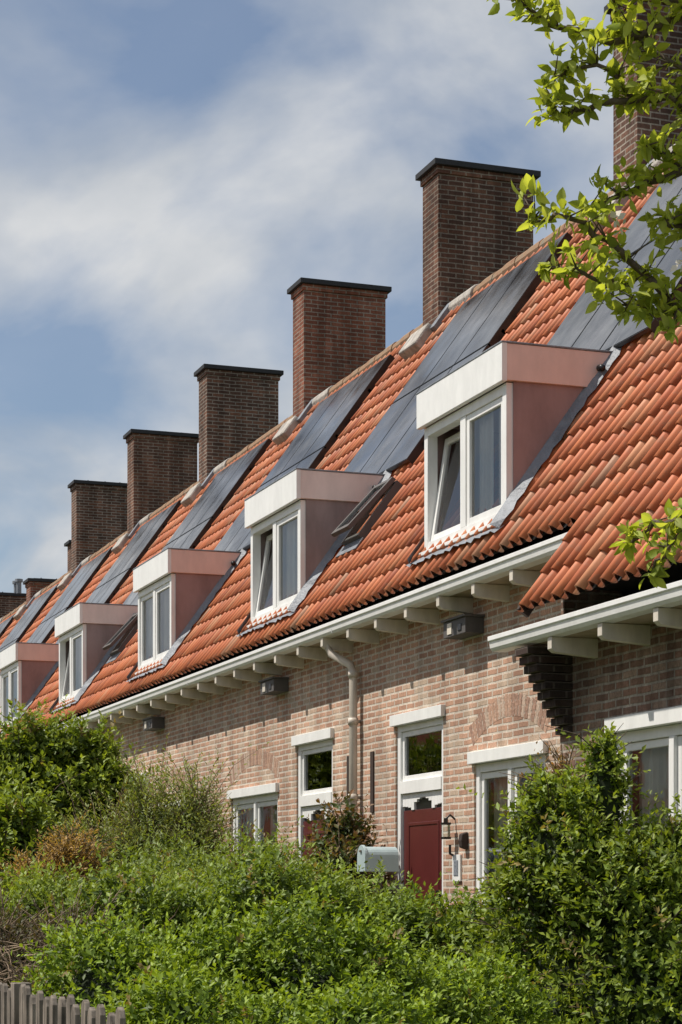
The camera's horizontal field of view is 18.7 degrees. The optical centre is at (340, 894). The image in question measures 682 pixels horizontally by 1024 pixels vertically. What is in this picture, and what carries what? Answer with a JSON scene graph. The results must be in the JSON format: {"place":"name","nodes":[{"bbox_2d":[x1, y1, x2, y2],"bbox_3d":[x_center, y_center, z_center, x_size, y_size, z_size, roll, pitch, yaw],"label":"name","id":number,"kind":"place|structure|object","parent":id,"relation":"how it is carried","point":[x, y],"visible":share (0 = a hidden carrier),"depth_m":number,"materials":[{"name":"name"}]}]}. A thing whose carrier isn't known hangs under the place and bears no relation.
{"place":"outdoors","nodes":[
{"label":"outdoors","id":0,"kind":"place"},
{"bbox_2d":[0,0,612,592],"label":"sky","id":1,"kind":"structure","parent":0,"point":[170,169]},
{"label":"ground","id":2,"kind":"structure","parent":0,"visible":0},
{"bbox_2d":[0,982,125,1023],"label":"picket fence","id":3,"kind":"object","parent":2,"relation":"on","point":[20,1003],"visible":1,"depth_m":7.55,"materials":[{"name":"grey wood"}]},
{"bbox_2d":[0,799,128,889],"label":"rusty shrub","id":4,"kind":"object","parent":2,"relation":"on","point":[58,853],"visible":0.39,"depth_m":20.66,"materials":[{"name":"brown plant"}]},
{"bbox_2d":[0,878,143,1000],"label":"twiggy shrub","id":5,"kind":"object","parent":2,"relation":"on","point":[22,935],"visible":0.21,"depth_m":11.90,"materials":[{"name":"brown plant"}]},
{"bbox_2d":[0,892,193,989],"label":"bare twigs","id":6,"kind":"object","parent":5,"relation":"attached to","point":[9,970],"visible":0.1,"depth_m":10.73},
{"bbox_2d":[0,694,158,886],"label":"dogwood shrub","id":7,"kind":"object","parent":2,"relation":"on","point":[36,759],"visible":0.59,"depth_m":25.35,"materials":[{"name":"green plant"}]},
{"bbox_2d":[60,693,134,722],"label":"house body","id":8,"kind":"structure","parent":2,"relation":"on","point":[112,702],"depth_m":36.88,"materials":[{"name":"brick"}]},
{"bbox_2d":[1,661,58,733],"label":"dormer lead","id":9,"kind":"object","parent":8,"relation":"attached to","point":[41,685],"visible":0.31,"depth_m":38.25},
{"bbox_2d":[0,494,188,739],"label":"pantile roof","id":10,"kind":"structure","parent":8,"relation":"on","point":[47,690],"depth_m":37.83,"materials":[{"name":"ceramic"}]},
{"bbox_2d":[6,660,58,718],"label":"dormer cheeks","id":11,"kind":"object","parent":10,"relation":"attached to","point":[34,674],"visible":0.46,"depth_m":38.25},
{"bbox_2d":[0,661,21,726],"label":"dormer window","id":12,"kind":"structure","parent":11,"relation":"attached to","point":[12,673],"depth_m":39.04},
{"bbox_2d":[0,642,58,670],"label":"dormer fascia","id":13,"kind":"structure","parent":11,"relation":"attached to","point":[13,653],"depth_m":38.29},
{"bbox_2d":[55,500,180,643],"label":"solar panels","id":14,"kind":"object","parent":10,"relation":"attached to","point":[130,557],"visible":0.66,"depth_m":39.10,"materials":[{"name":"black glass"}]},
{"bbox_2d":[111,533,129,553],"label":"chimney cement","id":15,"kind":"object","parent":10,"relation":"on","point":[118,546],"visible":0.93,"depth_m":42.32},
{"bbox_2d":[149,481,198,518],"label":"ridge tiles","id":16,"kind":"object","parent":8,"relation":"on","point":[173,500],"visible":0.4,"depth_m":39.87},
{"bbox_2d":[194,364,283,483],"bbox_3d":[-1.862,-7.785,37.684,1.500,3.570,0.700,0,0,-19],"label":"chimney","id":17,"kind":"object","parent":8,"relation":"on","point":[238,409],"visible":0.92,"depth_m":37.39,"materials":[{"name":"brick"}]},
{"bbox_2d":[0,826,238,961],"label":"garden shrub","id":18,"kind":"object","parent":2,"relation":"on","point":[38,888],"visible":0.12,"depth_m":14.70,"materials":[{"name":"green plant"}]},
{"bbox_2d":[45,652,239,842],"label":"house body","id":19,"kind":"structure","parent":2,"relation":"on","point":[194,671],"depth_m":31.71,"materials":[{"name":"brick"}]},
{"bbox_2d":[48,612,137,713],"bbox_3d":[-3.985,-3.898,34.017,1.289,1.783,2.144,0,0,-19],"label":"dormer lead","id":20,"kind":"object","parent":19,"relation":"attached to","point":[91,677],"visible":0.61,"depth_m":33.01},
{"bbox_2d":[35,430,282,725],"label":"pantile roof","id":21,"kind":"structure","parent":19,"relation":"on","point":[99,683],"depth_m":32.58,"materials":[{"name":"ceramic"}]},
{"bbox_2d":[66,623,122,691],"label":"dormer cheeks","id":22,"kind":"object","parent":21,"relation":"attached to","point":[99,637],"visible":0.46,"depth_m":33.05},
{"bbox_2d":[56,624,85,707],"bbox_3d":[-3.708,-3.690,34.115,1.610,1.460,1.900,0,0,-19],"label":"dormer window","id":23,"kind":"structure","parent":22,"relation":"attached to","point":[76,661],"depth_m":33.83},
{"bbox_2d":[54,602,137,637],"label":"dormer fascia","id":24,"kind":"structure","parent":22,"relation":"on","point":[74,617],"depth_m":33.13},
{"bbox_2d":[102,613,137,663],"bbox_3d":[-3.384,-4.047,32.607,0.649,0.801,0.640,0,0,-19],"label":"roof window","id":25,"kind":"structure","parent":21,"relation":"attached to","point":[128,628],"depth_m":32.39,"materials":[{"name":"grey glass"}]},
{"bbox_2d":[181,483,201,506],"bbox_3d":[-2.671,-7.206,37.398,0.316,0.361,0.610,0,0,-19],"label":"chimney cement","id":26,"kind":"object","parent":21,"relation":"on","point":[189,498],"visible":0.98,"depth_m":37.14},
{"bbox_2d":[123,438,272,604],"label":"solar panels","id":27,"kind":"object","parent":21,"relation":"attached to","point":[205,512],"visible":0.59,"depth_m":34.00,"materials":[{"name":"black glass"}]},
{"bbox_2d":[226,415,292,465],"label":"ridge tiles","id":28,"kind":"object","parent":19,"relation":"on","point":[255,443],"visible":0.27,"depth_m":34.64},
{"bbox_2d":[287,277,391,416],"bbox_3d":[-0.029,-7.785,32.499,1.500,3.570,0.700,0,0,-19],"label":"chimney","id":29,"kind":"object","parent":19,"relation":"on","point":[339,330],"visible":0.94,"depth_m":32.21,"materials":[{"name":"brick"}]},
{"bbox_2d":[5,729,304,878],"bbox_3d":[-2.028,-0.542,21.899,2.853,2.480,2.327,0,0,32],"label":"willow shrub","id":30,"kind":"object","parent":2,"relation":"on","point":[160,816],"visible":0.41,"depth_m":21.83,"materials":[{"name":"green plant"}]},
{"bbox_2d":[114,693,213,817],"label":"front wall","id":31,"kind":"structure","parent":2,"relation":"on","point":[191,732],"depth_m":27.76,"materials":[{"name":"brick"}]},
{"bbox_2d":[90,676,206,727],"bbox_3d":[-2.676,-2.611,28.646,0.390,0.257,5.500,0,0,-19],"label":"gutter","id":32,"kind":"object","parent":31,"relation":"attached to","point":[170,695],"visible":0.83,"depth_m":28.00,"materials":[{"name":"white paint"}]},
{"bbox_2d":[141,716,164,730],"bbox_3d":[-2.595,-2.360,28.643,0.200,0.160,0.540,0,0,-19],"label":"nest box","id":33,"kind":"object","parent":31,"relation":"attached to","point":[153,723],"visible":1,"depth_m":28.43,"materials":[{"name":"beige paint"}]},
{"bbox_2d":[100,602,370,849],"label":"house body","id":34,"kind":"structure","parent":2,"relation":"on","point":[319,770],"depth_m":26.57,"materials":[{"name":"brick"}]},
{"bbox_2d":[94,342,411,707],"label":"pantile roof","id":35,"kind":"structure","parent":34,"relation":"on","point":[205,628],"depth_m":27.59,"materials":[{"name":"ceramic"}]},
{"bbox_2d":[134,573,175,674],"bbox_3d":[-1.875,-3.690,28.929,1.610,1.460,1.900,0,0,-19],"label":"dormer window","id":36,"kind":"structure","parent":35,"relation":"in","point":[155,596],"depth_m":28.67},
{"bbox_2d":[146,573,225,656],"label":"dormer cheeks","id":37,"kind":"object","parent":35,"relation":"on","point":[193,591],"visible":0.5,"depth_m":27.88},
{"bbox_2d":[133,548,241,592],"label":"dormer fascia","id":38,"kind":"structure","parent":37,"relation":"on","point":[158,566],"depth_m":27.96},
{"bbox_2d":[126,546,247,681],"bbox_3d":[-2.152,-3.898,28.831,1.290,1.784,2.137,0,0,-19],"label":"dormer lead","id":39,"kind":"object","parent":35,"relation":"attached to","point":[192,622],"visible":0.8,"depth_m":27.90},
{"bbox_2d":[272,416,298,444],"bbox_3d":[-0.838,-7.206,32.213,0.316,0.361,0.610,0,0,-19],"label":"chimney cement","id":40,"kind":"object","parent":35,"relation":"on","point":[285,431],"visible":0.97,"depth_m":31.96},
{"bbox_2d":[214,354,394,551],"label":"solar panels","id":41,"kind":"object","parent":35,"relation":"attached to","point":[325,425],"visible":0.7,"depth_m":28.97,"materials":[{"name":"grey glass"}]},
{"bbox_2d":[329,323,422,394],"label":"ridge tiles","id":42,"kind":"object","parent":34,"relation":"on","point":[381,355],"visible":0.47,"depth_m":29.37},
{"bbox_2d":[312,385,333,405],"bbox_3d":[-0.220,-7.585,31.673,0.293,0.212,0.870,0,0,-19],"label":"ridge flashing","id":43,"kind":"object","parent":42,"relation":"on","point":[320,397],"visible":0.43,"depth_m":31.49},
{"bbox_2d":[398,323,432,359],"bbox_3d":[0.996,-7.206,27.027,0.316,0.361,0.610,0,0,-19],"label":"chimney cement","id":44,"kind":"object","parent":42,"relation":"on","point":[414,343],"visible":0.96,"depth_m":26.81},
{"bbox_2d":[415,158,540,325],"bbox_3d":[1.804,-7.785,27.313,1.500,3.570,0.700,0,0,-19],"label":"chimney","id":45,"kind":"object","parent":34,"relation":"on","point":[473,220],"visible":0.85,"depth_m":27.01,"materials":[{"name":"brick"}]},
{"bbox_2d":[430,302,449,330],"bbox_3d":[1.274,-7.410,27.043,0.431,0.479,0.714,0,0,-19],"label":"chimney flashing","id":46,"kind":"object","parent":45,"relation":"attached to","point":[437,323],"visible":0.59,"depth_m":26.68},
{"bbox_2d":[95,815,439,927],"bbox_3d":[-0.409,0.242,18.014,3.886,1.996,4.534,0,0,1],"label":"garden shrub","id":47,"kind":"object","parent":2,"relation":"on","point":[176,863],"visible":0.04,"depth_m":17.00,"materials":[{"name":"green plant"}]},
{"bbox_2d":[22,815,521,980],"bbox_3d":[-0.035,0.371,12.463,3.742,1.664,1.869,0,0,1],"label":"garden hedge","id":48,"kind":"object","parent":2,"relation":"on","point":[429,934],"visible":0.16,"depth_m":12.21,"materials":[{"name":"green plant"}]},
{"bbox_2d":[214,641,364,868],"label":"front wall","id":49,"kind":"structure","parent":2,"relation":"on","point":[315,697],"depth_m":23.23,"materials":[{"name":"brick"}]},
{"bbox_2d":[227,783,278,865],"bbox_3d":[-0.983,-0.432,24.541,0.285,1.685,1.970,0,0,-19],"label":"window","id":50,"kind":"structure","parent":49,"relation":"attached to","point":[258,798],"depth_m":24.50,"materials":[{"name":"white paint"}]},
{"bbox_2d":[229,748,279,784],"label":"relieving arch","id":51,"kind":"structure","parent":49,"relation":"attached to","point":[267,757],"depth_m":24.41,"materials":[{"name":"brick"}]},
{"bbox_2d":[186,622,352,694],"bbox_3d":[-0.843,-2.611,23.461,0.390,0.257,5.500,0,0,-19],"label":"gutter","id":52,"kind":"object","parent":49,"relation":"attached to","point":[294,651],"visible":0.94,"depth_m":23.00,"materials":[{"name":"white paint"}]},
{"bbox_2d":[258,676,288,694],"bbox_3d":[-0.762,-2.360,23.457,0.200,0.160,0.540,0,0,-19],"label":"nest box","id":53,"kind":"object","parent":49,"relation":"attached to","point":[273,685],"visible":1,"depth_m":23.26,"materials":[{"name":"beige paint"}]},
{"bbox_2d":[291,728,333,863],"bbox_3d":[-0.198,-0.328,22.458,0.289,2.855,1.320,0,0,-19],"label":"front door","id":54,"kind":"structure","parent":49,"relation":"attached to","point":[315,742],"depth_m":22.66,"materials":[{"name":"white paint"}]},
{"bbox_2d":[325,644,360,819],"bbox_3d":[-0.007,-0.715,21.103,0.440,3.830,0.124,0,0,31],"label":"drainpipe","id":55,"kind":"object","parent":49,"relation":"attached to","point":[353,721],"visible":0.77,"depth_m":20.98,"materials":[{"name":"metal"}]},
{"bbox_2d":[3,871,583,1023],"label":"garden hedge","id":56,"kind":"object","parent":2,"relation":"on","point":[264,974],"visible":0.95,"depth_m":8.71,"materials":[{"name":"green plant"}]},
{"bbox_2d":[357,845,398,905],"bbox_3d":[0.334,0.397,19.051,0.350,1.706,0.214,0,0,-19],"label":"mailbox","id":57,"kind":"object","parent":2,"relation":"on","point":[389,856],"visible":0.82,"depth_m":18.98,"materials":[{"name":"paint"}]},
{"bbox_2d":[197,530,561,902],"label":"house body","id":58,"kind":"structure","parent":2,"relation":"on","point":[425,753],"depth_m":21.20,"materials":[{"name":"brick"}]},
{"bbox_2d":[237,464,392,636],"bbox_3d":[-0.318,-3.900,23.646,1.287,1.780,2.149,0,0,-19],"label":"dormer lead","id":59,"kind":"object","parent":58,"relation":"attached to","point":[316,573],"visible":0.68,"depth_m":22.66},
{"bbox_2d":[191,218,603,669],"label":"pantile roof","id":60,"kind":"structure","parent":58,"relation":"on","point":[331,588],"depth_m":22.41,"materials":[{"name":"ceramic"}]},
{"bbox_2d":[261,499,359,604],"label":"dormer cheeks","id":61,"kind":"object","parent":60,"relation":"on","point":[325,519],"visible":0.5,"depth_m":22.70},
{"bbox_2d":[244,468,384,528],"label":"dormer fascia","id":62,"kind":"structure","parent":61,"relation":"on","point":[293,486],"depth_m":22.78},
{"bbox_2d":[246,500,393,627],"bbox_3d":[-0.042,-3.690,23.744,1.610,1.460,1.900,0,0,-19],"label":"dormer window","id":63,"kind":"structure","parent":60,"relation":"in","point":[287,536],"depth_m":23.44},
{"bbox_2d":[331,477,402,557],"bbox_3d":[0.283,-4.047,22.236,0.649,0.801,0.640,0,0,-19],"label":"roof window","id":64,"kind":"structure","parent":60,"relation":"attached to","point":[356,518],"depth_m":22.05,"materials":[{"name":"grey glass"}]},
{"bbox_2d":[345,232,572,473],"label":"solar panels","id":65,"kind":"object","parent":60,"relation":"attached to","point":[481,321],"visible":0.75,"depth_m":23.88,"materials":[{"name":"grey glass"}]},
{"bbox_2d":[473,191,612,294],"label":"ridge tiles","id":66,"kind":"object","parent":58,"relation":"on","point":[516,260],"visible":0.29,"depth_m":24.62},
{"bbox_2d":[448,284,478,311],"bbox_3d":[1.614,-7.585,26.488,0.293,0.212,0.870,0,0,-19],"label":"ridge flashing","id":67,"kind":"object","parent":66,"relation":"on","point":[461,298],"visible":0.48,"depth_m":26.30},
{"bbox_2d":[589,187,628,232],"bbox_3d":[2.829,-7.206,21.842,0.316,0.361,0.610,0,0,-19],"label":"chimney cement","id":68,"kind":"object","parent":66,"relation":"on","point":[623,202],"visible":0.13,"depth_m":21.57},
{"bbox_2d":[604,0,681,193],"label":"chimney","id":69,"kind":"object","parent":58,"relation":"on","point":[626,135],"visible":0.32,"depth_m":21.77,"materials":[{"name":"brick"}]},
{"bbox_2d":[365,584,560,915],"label":"front wall","id":70,"kind":"structure","parent":2,"relation":"on","point":[466,681],"depth_m":18.77,"materials":[{"name":"brick"}]},
{"bbox_2d":[287,789,403,907],"bbox_3d":[-0.026,-0.066,20.294,1.259,1.963,2.737,0,0,-1],"label":"climbing rose","id":71,"kind":"object","parent":70,"relation":"attached to","point":[345,836],"visible":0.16,"depth_m":19.93,"materials":[{"name":"green plant"}]},
{"bbox_2d":[347,751,373,812],"bbox_3d":[0.195,-1.125,21.027,0.015,0.610,0.790,0,0,-19],"label":"wall anchor","id":72,"kind":"object","parent":70,"relation":"attached to","point":[372,780],"depth_m":20.70,"materials":[{"name":"metal"}]},
{"bbox_2d":[389,704,444,911],"bbox_3d":[0.827,-0.318,19.564,0.291,2.835,1.320,0,0,-19],"label":"front door","id":73,"kind":"structure","parent":70,"relation":"attached to","point":[420,821],"depth_m":19.60,"materials":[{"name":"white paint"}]},
{"bbox_2d":[441,814,454,855],"bbox_3d":[0.972,-0.535,18.672,0.132,0.389,0.072,0,0,-19],"label":"wall lantern","id":74,"kind":"object","parent":70,"relation":"attached to","point":[445,822],"depth_m":18.66,"materials":[{"name":"black metal"}]},
{"bbox_2d":[330,532,566,643],"bbox_3d":[1.024,-2.590,18.181,0.390,0.300,5.700,0,0,-19],"label":"gutter","id":75,"kind":"object","parent":70,"relation":"attached to","point":[494,580],"visible":0.67,"depth_m":18.21,"materials":[{"name":"white paint"}]},
{"bbox_2d":[452,854,461,880],"bbox_3d":[1.039,-0.240,18.621,0.023,0.240,0.180,0,0,-19],"label":"house number plaque","id":76,"kind":"object","parent":70,"relation":"attached to","point":[456,867],"visible":0.93,"depth_m":18.59,"materials":[{"name":"white paint"}]},
{"bbox_2d":[441,614,484,639],"bbox_3d":[1.071,-2.360,18.272,0.200,0.160,0.540,0,0,-19],"label":"nest box","id":77,"kind":"object","parent":70,"relation":"attached to","point":[461,626],"visible":1,"depth_m":18.09,"materials":[{"name":"beige paint"}]},
{"bbox_2d":[458,832,467,848],"bbox_3d":[1.085,-0.480,18.425,0.068,0.153,0.080,0,0,-19],"label":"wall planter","id":78,"kind":"object","parent":70,"relation":"attached to","point":[463,840],"visible":1,"depth_m":18.39,"materials":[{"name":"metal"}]},
{"bbox_2d":[467,740,547,915],"bbox_3d":[1.467,-0.422,17.606,0.283,1.665,1.580,0,0,-19],"label":"window","id":79,"kind":"structure","parent":70,"relation":"attached to","point":[492,763],"depth_m":18.09,"materials":[{"name":"white paint"}]},
{"bbox_2d":[469,693,549,744],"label":"relieving arch","id":80,"kind":"structure","parent":70,"relation":"attached to","point":[506,709],"depth_m":17.56,"materials":[{"name":"brick"}]},
{"bbox_2d":[343,520,638,833],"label":"house body","id":81,"kind":"structure","parent":2,"relation":"on","point":[566,528],"depth_m":15.88,"materials":[{"name":"brick"}]},
{"bbox_2d":[337,159,681,614],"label":"pantile roof","id":82,"kind":"structure","parent":81,"relation":"attached to","point":[586,453],"depth_m":17.18,"materials":[{"name":"ceramic"}]},
{"bbox_2d":[438,381,583,525],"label":"dormer cheeks","id":83,"kind":"object","parent":82,"relation":"attached to","point":[540,411],"visible":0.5,"depth_m":17.53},
{"bbox_2d":[419,382,512,555],"bbox_3d":[1.792,-3.690,18.558,1.610,1.460,1.900,0,0,-19],"label":"dormer window","id":84,"kind":"structure","parent":83,"relation":"attached to","point":[474,420],"depth_m":18.23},
{"bbox_2d":[416,340,612,432],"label":"dormer fascia","id":85,"kind":"structure","parent":83,"relation":"attached to","point":[495,366],"depth_m":17.62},
{"bbox_2d":[547,176,681,350],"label":"solar panels","id":86,"kind":"object","parent":82,"relation":"attached to","point":[598,328],"visible":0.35,"depth_m":19.04,"materials":[{"name":"grey glass"}]},
{"bbox_2d":[405,337,621,566],"bbox_3d":[1.514,-3.897,18.460,1.290,1.784,2.142,0,0,-19],"label":"dormer lead","id":87,"kind":"object","parent":81,"relation":"attached to","point":[539,460],"visible":0.81,"depth_m":17.53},
{"bbox_2d":[498,727,589,857],"bbox_3d":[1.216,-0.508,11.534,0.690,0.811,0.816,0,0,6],"label":"photinia shrub","id":88,"kind":"object","parent":2,"relation":"on","point":[560,762],"visible":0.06,"depth_m":11.45,"materials":[{"name":"green plant"}]},
{"bbox_2d":[437,721,681,1023],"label":"privet bush","id":89,"kind":"object","parent":2,"relation":"on","point":[587,884],"visible":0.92,"depth_m":10.64,"materials":[{"name":"green plant"}]},
{"bbox_2d":[515,590,622,734],"bbox_3d":[1.744,-0.575,15.513,0.870,3.650,0.230,0,0,-19],"label":"brick corbel","id":90,"kind":"object","parent":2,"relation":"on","point":[550,676],"visible":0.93,"depth_m":15.38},
{"bbox_2d":[486,0,681,589],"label":"apple tree","id":91,"kind":"object","parent":2,"relation":"on","point":[620,33],"visible":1,"depth_m":4.48,"materials":[{"name":"green plant"}]},
{"bbox_2d":[526,561,681,609],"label":"house body","id":92,"kind":"structure","parent":2,"relation":"on","point":[673,572],"depth_m":15.17,"materials":[{"name":"brick"}]},
{"bbox_2d":[518,366,681,611],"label":"pantile roof","id":93,"kind":"structure","parent":92,"relation":"attached to","point":[644,474],"depth_m":14.88,"materials":[{"name":"ceramic"}]},
{"bbox_2d":[560,624,681,777],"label":"front wall","id":94,"kind":"structure","parent":2,"relation":"on","point":[615,679],"depth_m":14.62,"materials":[{"name":"brick"}]},
{"bbox_2d":[488,580,681,658],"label":"gutter","id":95,"kind":"object","parent":94,"relation":"attached to","point":[630,619],"visible":0.96,"depth_m":14.21,"materials":[{"name":"white paint"}]},
{"bbox_2d":[604,705,681,834],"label":"window","id":96,"kind":"structure","parent":94,"relation":"attached to","point":[658,733],"depth_m":14.39,"materials":[{"name":"white paint"}]},
{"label":"house body","id":97,"kind":"object","parent":2,"relation":"on","visible":0},
{"bbox_2d":[25,542,117,642],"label":"pantile roof","id":98,"kind":"structure","parent":97,"relation":"attached to","point":[97,576],"depth_m":43.19,"materials":[{"name":"ceramic"}]},
{"bbox_2d":[27,547,112,642],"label":"solar panels","id":99,"kind":"object","parent":98,"relation":"attached to","point":[72,592],"visible":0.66,"depth_m":44.37,"materials":[{"name":"black glass"}]},
{"bbox_2d":[89,531,126,559],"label":"ridge tiles","id":100,"kind":"object","parent":97,"relation":"on","point":[94,555],"visible":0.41,"depth_m":45.14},
{"bbox_2d":[123,429,198,533],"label":"chimney","id":101,"kind":"object","parent":97,"relation":"on","point":[161,468],"visible":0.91,"depth_m":42.57,"materials":[{"name":"brick"}]},
{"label":"house body","id":102,"kind":"object","parent":2,"relation":"on","visible":0},
{"bbox_2d":[0,580,62,645],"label":"pantile roof","id":103,"kind":"structure","parent":102,"relation":"on","point":[40,616],"depth_m":48.27,"materials":[{"name":"ceramic"}]},
{"bbox_2d":[0,584,58,650],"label":"solar panels","id":104,"kind":"object","parent":103,"relation":"attached to","point":[32,613],"visible":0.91,"depth_m":49.54,"materials":[{"name":"black glass"}]},
{"bbox_2d":[68,480,126,572],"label":"chimney","id":105,"kind":"object","parent":102,"relation":"on","point":[98,515],"visible":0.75,"depth_m":47.75,"materials":[{"name":"brick"}]},
{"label":"house body","id":106,"kind":"object","parent":2,"relation":"on","visible":0},
{"bbox_2d":[0,611,17,642],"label":"pantile roof","id":107,"kind":"structure","parent":106,"relation":"on","point":[9,628],"depth_m":53.43,"materials":[{"name":"ceramic"}]},
{"bbox_2d":[0,614,14,637],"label":"solar panels","id":108,"kind":"object","parent":107,"relation":"attached to","point":[5,624],"visible":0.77,"depth_m":54.05,"materials":[{"name":"black glass"}]},
{"bbox_2d":[0,592,25,618],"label":"chimney","id":109,"kind":"object","parent":106,"relation":"on","point":[9,602],"visible":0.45,"depth_m":58.09,"materials":[{"name":"brick"}]},
{"bbox_2d":[23,578,56,604],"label":"chimney","id":110,"kind":"object","parent":106,"relation":"on","point":[33,586],"visible":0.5,"depth_m":52.83,"materials":[{"name":"brick"}]},
{"bbox_2d":[64,540,70,571],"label":"chimney","id":111,"kind":"object","parent":106,"relation":"on","point":[67,544],"visible":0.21,"depth_m":58.62,"materials":[{"name":"brick"}]},
{"bbox_3d":[-4.288,-0.750,33.910,0.120,4.000,5.500,0,0,-19],"label":"front wall","id":112,"kind":"object","parent":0,"visible":0},
{"bbox_2d":[44,713,108,733],"bbox_3d":[-4.509,-2.611,33.832,0.390,0.257,5.500,0,0,-19],"label":"gutter","id":113,"kind":"object","parent":112,"relation":"attached to","point":[93,724],"visible":0.21,"depth_m":31.56,"materials":[{"name":"white paint"}]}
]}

